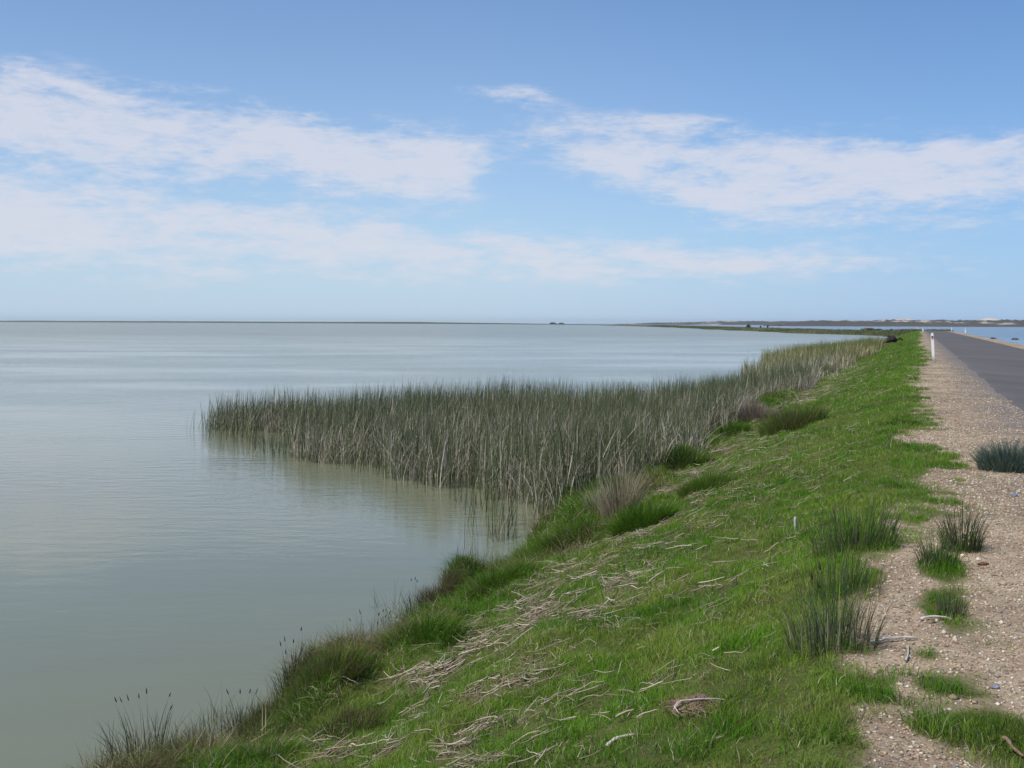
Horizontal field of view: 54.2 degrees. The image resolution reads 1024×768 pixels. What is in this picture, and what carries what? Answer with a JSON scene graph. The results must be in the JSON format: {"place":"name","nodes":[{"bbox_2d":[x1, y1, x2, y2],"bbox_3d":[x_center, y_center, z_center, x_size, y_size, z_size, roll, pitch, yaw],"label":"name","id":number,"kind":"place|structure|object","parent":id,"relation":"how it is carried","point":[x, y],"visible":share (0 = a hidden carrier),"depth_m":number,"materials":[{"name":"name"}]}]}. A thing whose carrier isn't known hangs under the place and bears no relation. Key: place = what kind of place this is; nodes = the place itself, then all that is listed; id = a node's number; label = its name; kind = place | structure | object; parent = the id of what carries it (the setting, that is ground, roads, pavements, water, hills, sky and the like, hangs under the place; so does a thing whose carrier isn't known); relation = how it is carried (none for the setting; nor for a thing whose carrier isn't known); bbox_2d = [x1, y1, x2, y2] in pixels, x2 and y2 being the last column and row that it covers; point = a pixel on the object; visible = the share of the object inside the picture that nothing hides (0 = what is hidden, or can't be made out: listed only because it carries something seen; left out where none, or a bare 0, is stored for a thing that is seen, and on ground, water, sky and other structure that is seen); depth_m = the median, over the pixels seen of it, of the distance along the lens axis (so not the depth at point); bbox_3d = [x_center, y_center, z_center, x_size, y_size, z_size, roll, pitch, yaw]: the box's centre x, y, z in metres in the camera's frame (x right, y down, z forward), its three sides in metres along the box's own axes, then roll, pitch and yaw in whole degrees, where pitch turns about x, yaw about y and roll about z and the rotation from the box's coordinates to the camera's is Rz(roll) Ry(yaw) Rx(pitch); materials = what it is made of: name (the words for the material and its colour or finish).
{"place":"outdoors","nodes":[
{"label":"outdoors","id":0,"kind":"place"},
{"bbox_2d":[0,322,885,767],"bbox_3d":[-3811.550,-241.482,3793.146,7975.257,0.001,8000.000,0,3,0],"label":"water","id":1,"kind":"structure","parent":0,"point":[154,546],"depth_m":17.22,"materials":[{"name":"grey liquid"}]},
{"bbox_2d":[86,687,195,762],"bbox_3d":[-2.686,2.522,7.324,0.822,0.495,0.798,0,3,0],"label":"shore rush","id":2,"kind":"object","parent":1,"relation":"in","point":[155,740],"visible":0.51,"depth_m":7.37,"materials":[{"name":"green plant"}]},
{"bbox_2d":[213,689,262,738],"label":"shore rush","id":3,"kind":"object","parent":1,"relation":"in","point":[238,733],"visible":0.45,"depth_m":7.76,"materials":[{"name":"green plant"}]},
{"bbox_2d":[262,627,312,702],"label":"shore rush","id":4,"kind":"object","parent":1,"relation":"in","point":[295,662],"visible":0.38,"depth_m":8.41,"materials":[{"name":"green plant"}]},
{"bbox_2d":[348,609,397,640],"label":"shore rush","id":5,"kind":"object","parent":1,"relation":"in","point":[372,621],"visible":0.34,"depth_m":10.03,"materials":[{"name":"green plant"}]},
{"bbox_2d":[369,571,409,609],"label":"shore rush","id":6,"kind":"object","parent":1,"relation":"in","point":[386,599],"visible":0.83,"depth_m":11.30,"materials":[{"name":"green plant"}]},
{"bbox_2d":[401,578,427,617],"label":"shore rush","id":7,"kind":"object","parent":1,"relation":"in","point":[416,606],"visible":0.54,"depth_m":10.94,"materials":[{"name":"green plant"}]},
{"bbox_2d":[486,523,519,538],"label":"shore rush","id":8,"kind":"object","parent":1,"relation":"in","point":[506,532],"visible":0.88,"depth_m":14.93,"materials":[{"name":"green plant"}]},
{"bbox_2d":[0,321,1023,767],"bbox_3d":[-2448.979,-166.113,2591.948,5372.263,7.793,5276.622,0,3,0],"label":"ground","id":9,"kind":"structure","parent":0,"point":[944,355],"depth_m":5.88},
{"bbox_2d":[153,729,225,758],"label":"dry clump","id":10,"kind":"object","parent":9,"relation":"on","point":[187,742],"visible":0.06,"depth_m":6.70,"materials":[{"name":"brown plant"}]},
{"bbox_2d":[190,730,318,767],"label":"grass tussock","id":11,"kind":"object","parent":9,"relation":"on","point":[262,744],"depth_m":6.24,"materials":[{"name":"green plant"}]},
{"bbox_2d":[234,691,284,734],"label":"dry clump","id":12,"kind":"object","parent":9,"relation":"on","point":[267,709],"visible":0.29,"depth_m":7.81,"materials":[{"name":"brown plant"}]},
{"bbox_2d":[257,661,358,728],"bbox_3d":[-1.571,2.393,7.558,0.825,0.586,0.842,3,4,38],"label":"grass tussock","id":13,"kind":"object","parent":9,"relation":"on","point":[296,701],"depth_m":7.49,"materials":[{"name":"green plant"}]},
{"bbox_2d":[75,485,567,767],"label":"sedge fringe","id":14,"kind":"object","parent":9,"relation":"on","point":[260,712],"visible":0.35,"depth_m":7.74,"materials":[{"name":"green plant"}]},
{"bbox_2d":[275,635,377,706],"bbox_3d":[-1.420,2.237,7.729,0.901,0.634,0.802,0,3,0],"label":"grass tussock","id":15,"kind":"object","parent":9,"relation":"on","point":[330,661],"depth_m":7.63,"materials":[{"name":"green plant"}]},
{"bbox_2d":[298,703,397,740],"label":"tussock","id":16,"kind":"object","parent":9,"relation":"on","point":[351,714],"visible":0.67,"depth_m":6.74,"materials":[{"name":"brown plant"}]},
{"bbox_2d":[362,610,481,651],"bbox_3d":[-0.755,2.083,8.362,1.124,0.445,0.982,0,3,0],"label":"grass tussock","id":17,"kind":"object","parent":9,"relation":"on","point":[425,631],"depth_m":8.28,"materials":[{"name":"green plant"}]},
{"bbox_2d":[412,564,462,606],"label":"dry clump","id":18,"kind":"object","parent":9,"relation":"on","point":[443,588],"visible":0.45,"depth_m":11.25,"materials":[{"name":"brown plant"}]},
{"bbox_2d":[446,558,538,605],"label":"grass tussock","id":19,"kind":"object","parent":9,"relation":"on","point":[493,581],"depth_m":10.38,"materials":[{"name":"green plant"}]},
{"bbox_2d":[498,544,558,564],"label":"grass tussock","id":20,"kind":"object","parent":9,"relation":"on","point":[520,554],"depth_m":12.50,"materials":[{"name":"green plant"}]},
{"bbox_2d":[54,331,1023,767],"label":"grass","id":21,"kind":"structure","parent":9,"relation":"on","point":[190,753],"depth_m":6.91,"materials":[{"name":"green plant"}]},
{"bbox_2d":[187,333,891,549],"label":"reeds","id":22,"kind":"object","parent":9,"relation":"on","point":[545,441],"visible":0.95,"depth_m":24.14,"materials":[{"name":"green plant"}]},
{"bbox_2d":[525,515,601,552],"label":"grass tussock","id":23,"kind":"object","parent":9,"relation":"on","point":[576,529],"depth_m":12.64,"materials":[{"name":"green plant"}]},
{"bbox_2d":[237,357,897,767],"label":"reed litter","id":24,"kind":"object","parent":9,"relation":"on","point":[529,613],"visible":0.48,"depth_m":7.45,"materials":[{"name":"beige plant"}]},
{"bbox_2d":[553,487,618,509],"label":"grass tussock","id":25,"kind":"object","parent":9,"relation":"on","point":[575,498],"depth_m":15.39,"materials":[{"name":"green plant"}]},
{"bbox_2d":[576,477,618,515],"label":"straw tuft","id":26,"kind":"object","parent":9,"relation":"on","point":[586,500],"visible":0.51,"depth_m":13.95,"materials":[{"name":"beige plant"}]},
{"bbox_2d":[572,472,644,496],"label":"grass tussock","id":27,"kind":"object","parent":9,"relation":"on","point":[593,485],"depth_m":15.32,"materials":[{"name":"green plant"}]},
{"bbox_2d":[605,733,633,745],"bbox_3d":[0.478,1.591,4.465,0.146,0.047,0.029,-2,4,-27],"label":"stick","id":28,"kind":"object","parent":9,"relation":"on","point":[616,737],"visible":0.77,"depth_m":4.46,"materials":[{"name":"brown wood"}]},
{"bbox_2d":[591,454,652,521],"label":"straw tuft","id":29,"kind":"object","parent":9,"relation":"on","point":[620,497],"visible":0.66,"depth_m":13.56,"materials":[{"name":"beige plant"}]},
{"bbox_2d":[598,495,688,538],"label":"grass tussock","id":30,"kind":"object","parent":9,"relation":"on","point":[644,517],"depth_m":12.13,"materials":[{"name":"green plant"}]},
{"bbox_2d":[647,443,701,472],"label":"grass tussock","id":31,"kind":"object","parent":9,"relation":"on","point":[676,459],"depth_m":17.69,"materials":[{"name":"green plant"}]},
{"bbox_2d":[654,439,723,465],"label":"grass tussock","id":32,"kind":"object","parent":9,"relation":"on","point":[704,458],"depth_m":17.85,"materials":[{"name":"green plant"}]},
{"bbox_2d":[659,693,724,716],"bbox_3d":[0.881,1.448,4.565,0.373,0.078,0.285,-3,4,-38],"label":"twig heap","id":33,"kind":"object","parent":9,"relation":"on","point":[694,700],"visible":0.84,"depth_m":4.53,"materials":[{"name":"brown wood"}]},
{"bbox_2d":[670,466,737,497],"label":"grass tussock","id":34,"kind":"object","parent":9,"relation":"on","point":[713,480],"depth_m":13.84,"materials":[{"name":"green plant"}]},
{"bbox_2d":[701,418,754,436],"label":"grass tussock","id":35,"kind":"object","parent":9,"relation":"on","point":[742,426],"depth_m":23.48,"materials":[{"name":"green plant"}]},
{"bbox_2d":[729,396,780,422],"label":"dry clump","id":36,"kind":"object","parent":9,"relation":"on","point":[754,411],"visible":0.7,"depth_m":25.54,"materials":[{"name":"brown plant"}]},
{"bbox_2d":[749,399,835,436],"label":"grass tussock","id":37,"kind":"object","parent":9,"relation":"on","point":[787,420],"depth_m":20.44,"materials":[{"name":"green plant"}]},
{"bbox_2d":[794,517,796,528],"bbox_3d":[2.498,1.246,8.816,0.022,0.160,0.014,-7,10,-17],"label":"peg","id":38,"kind":"object","parent":9,"relation":"on","point":[795,521],"visible":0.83,"depth_m":8.80,"materials":[{"name":"white plastic"}]},
{"bbox_2d":[639,325,952,335],"bbox_3d":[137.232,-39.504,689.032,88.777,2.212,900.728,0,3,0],"label":"grass","id":39,"kind":"structure","parent":9,"relation":"on","point":[889,332],"depth_m":353.60,"materials":[{"name":"green plant"}]},
{"bbox_2d":[817,363,842,373],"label":"dry clump","id":40,"kind":"object","parent":9,"relation":"on","point":[828,368],"visible":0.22,"depth_m":54.50,"materials":[{"name":"brown plant"}]},
{"bbox_2d":[767,561,904,659],"bbox_3d":[1.637,1.145,4.989,0.766,0.514,0.614,0,3,0],"label":"rush clump","id":41,"kind":"object","parent":9,"relation":"on","point":[829,626],"visible":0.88,"depth_m":5.00,"materials":[{"name":"green plant"}]},
{"bbox_2d":[782,542,895,606],"bbox_3d":[1.961,1.145,6.033,0.706,0.456,0.605,0,3,0],"label":"rush clump","id":42,"kind":"object","parent":9,"relation":"on","point":[845,577],"visible":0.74,"depth_m":6.04,"materials":[{"name":"green plant"}]},
{"bbox_2d":[794,485,915,559],"bbox_3d":[2.529,0.992,7.288,0.982,0.620,0.893,0,3,0],"label":"rush clump","id":43,"kind":"object","parent":9,"relation":"on","point":[856,533],"visible":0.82,"depth_m":7.22,"materials":[{"name":"green plant"}]},
{"bbox_2d":[884,335,902,342],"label":"fallen stump","id":44,"kind":"object","parent":9,"relation":"on","point":[892,338],"visible":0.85,"depth_m":118.01,"materials":[{"name":"brown wood"}]},
{"bbox_2d":[870,636,918,643],"bbox_3d":[1.930,1.289,5.054,0.281,0.028,0.021,-1,4,-15],"label":"stick","id":45,"kind":"object","parent":9,"relation":"on","point":[895,637],"visible":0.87,"depth_m":5.05,"materials":[{"name":"brown wood"}]},
{"bbox_2d":[883,417,923,425],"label":"grass tussock","id":46,"kind":"object","parent":9,"relation":"on","point":[884,424],"depth_m":16.05,"materials":[{"name":"green plant"}]},
{"bbox_2d":[904,645,909,661],"bbox_3d":[1.924,1.304,4.859,0.014,0.020,0.245,2,4,25],"label":"stick","id":47,"kind":"object","parent":9,"relation":"on","point":[906,658],"visible":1,"depth_m":4.82,"materials":[{"name":"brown wood"}]},
{"bbox_2d":[910,720,940,733],"bbox_3d":[1.626,1.361,3.968,0.216,0.058,0.168,0,3,0],"label":"grass patch","id":48,"kind":"object","parent":9,"relation":"on","point":[923,726],"visible":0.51,"depth_m":3.97,"materials":[{"name":"green plant"}]},
{"bbox_2d":[905,649,947,662],"bbox_3d":[1.997,1.313,4.846,0.306,0.056,0.250,0,3,0],"label":"grass patch","id":49,"kind":"object","parent":9,"relation":"on","point":[924,653],"visible":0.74,"depth_m":4.84,"materials":[{"name":"green plant"}]},
{"bbox_2d":[931,333,935,362],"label":"guide post","id":50,"kind":"object","parent":9,"relation":"on","point":[932,347],"visible":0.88,"depth_m":41.96,"materials":[{"name":"white paint"}]},
{"bbox_2d":[919,615,951,620],"bbox_3d":[2.293,1.268,5.418,0.172,0.030,0.026,0,3,3],"label":"stick","id":51,"kind":"object","parent":9,"relation":"on","point":[928,616],"visible":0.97,"depth_m":5.42,"materials":[{"name":"brown wood"}]},
{"bbox_2d":[901,528,974,568],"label":"rush clump","id":52,"kind":"object","parent":9,"relation":"on","point":[929,555],"visible":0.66,"depth_m":6.61,"materials":[{"name":"green plant"}]},
{"bbox_2d":[927,585,971,618],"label":"rush clump","id":53,"kind":"object","parent":9,"relation":"on","point":[957,609],"visible":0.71,"depth_m":5.50,"materials":[{"name":"green plant"}]},
{"bbox_2d":[929,493,1013,554],"bbox_3d":[3.253,0.969,7.061,0.704,0.471,0.644,2,4,32],"label":"rush clump","id":54,"kind":"object","parent":9,"relation":"on","point":[974,544],"visible":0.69,"depth_m":7.06,"materials":[{"name":"green plant"}]},
{"bbox_2d":[924,707,1023,759],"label":"grass mat","id":55,"kind":"object","parent":9,"relation":"on","point":[999,725],"depth_m":3.94,"materials":[{"name":"green plant"}]},
{"bbox_2d":[977,562,988,565],"bbox_3d":[3.139,1.197,6.667,0.080,0.026,0.042,0,3,0],"label":"bark chip","id":56,"kind":"object","parent":9,"relation":"on","point":[983,563],"visible":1,"depth_m":6.65,"materials":[{"name":"brown wood"}]},
{"bbox_2d":[965,437,1023,473],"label":"bush","id":57,"kind":"object","parent":9,"relation":"on","point":[1003,460],"visible":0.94,"depth_m":10.88,"materials":[{"name":"green plant"}]},
{"bbox_2d":[991,684,999,688],"bbox_3d":[2.127,1.333,4.401,0.041,0.023,0.026,0,3,0],"label":"stone","id":58,"kind":"object","parent":9,"relation":"on","point":[995,686],"visible":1,"depth_m":4.39,"materials":[{"name":"grey stone"}]},
{"bbox_2d":[1001,736,1023,756],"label":"stick","id":59,"kind":"object","parent":9,"relation":"on","point":[1017,751],"visible":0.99,"depth_m":3.77,"materials":[{"name":"beige wood"}]},
{"bbox_2d":[0,0,1023,323],"label":"sky","id":60,"kind":"structure","parent":0,"point":[457,161],"materials":[{"name":"blue"}]},
{"bbox_2d":[619,320,801,324],"bbox_3d":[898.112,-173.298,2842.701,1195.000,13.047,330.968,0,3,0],"label":"hills","id":61,"kind":"structure","parent":0,"point":[725,322],"depth_m":2753.86,"materials":[{"name":"grey"}]},
{"bbox_2d":[531,323,1023,344],"bbox_3d":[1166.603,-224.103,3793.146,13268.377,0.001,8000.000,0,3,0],"label":"water","id":62,"kind":"structure","parent":0,"point":[1007,334],"depth_m":727.73,"materials":[{"name":"liquid"}]},
{"bbox_2d":[594,324,1023,410],"bbox_3d":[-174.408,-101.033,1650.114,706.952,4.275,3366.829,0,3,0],"label":"road","id":63,"kind":"structure","parent":0,"point":[999,367],"depth_m":43.30,"materials":[{"name":"grey asphalt"}]},
{"bbox_2d":[763,319,1023,326],"bbox_3d":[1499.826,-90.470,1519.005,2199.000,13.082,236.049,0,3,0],"label":"hills","id":64,"kind":"structure","parent":0,"point":[945,323],"depth_m":1466.55,"materials":[{"name":"grey"}]},
{"bbox_2d":[843,361,1023,767],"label":"gravel","id":65,"kind":"structure","parent":0,"point":[930,621],"depth_m":6.64,"materials":[{"name":"beige gravel"}]}
]}

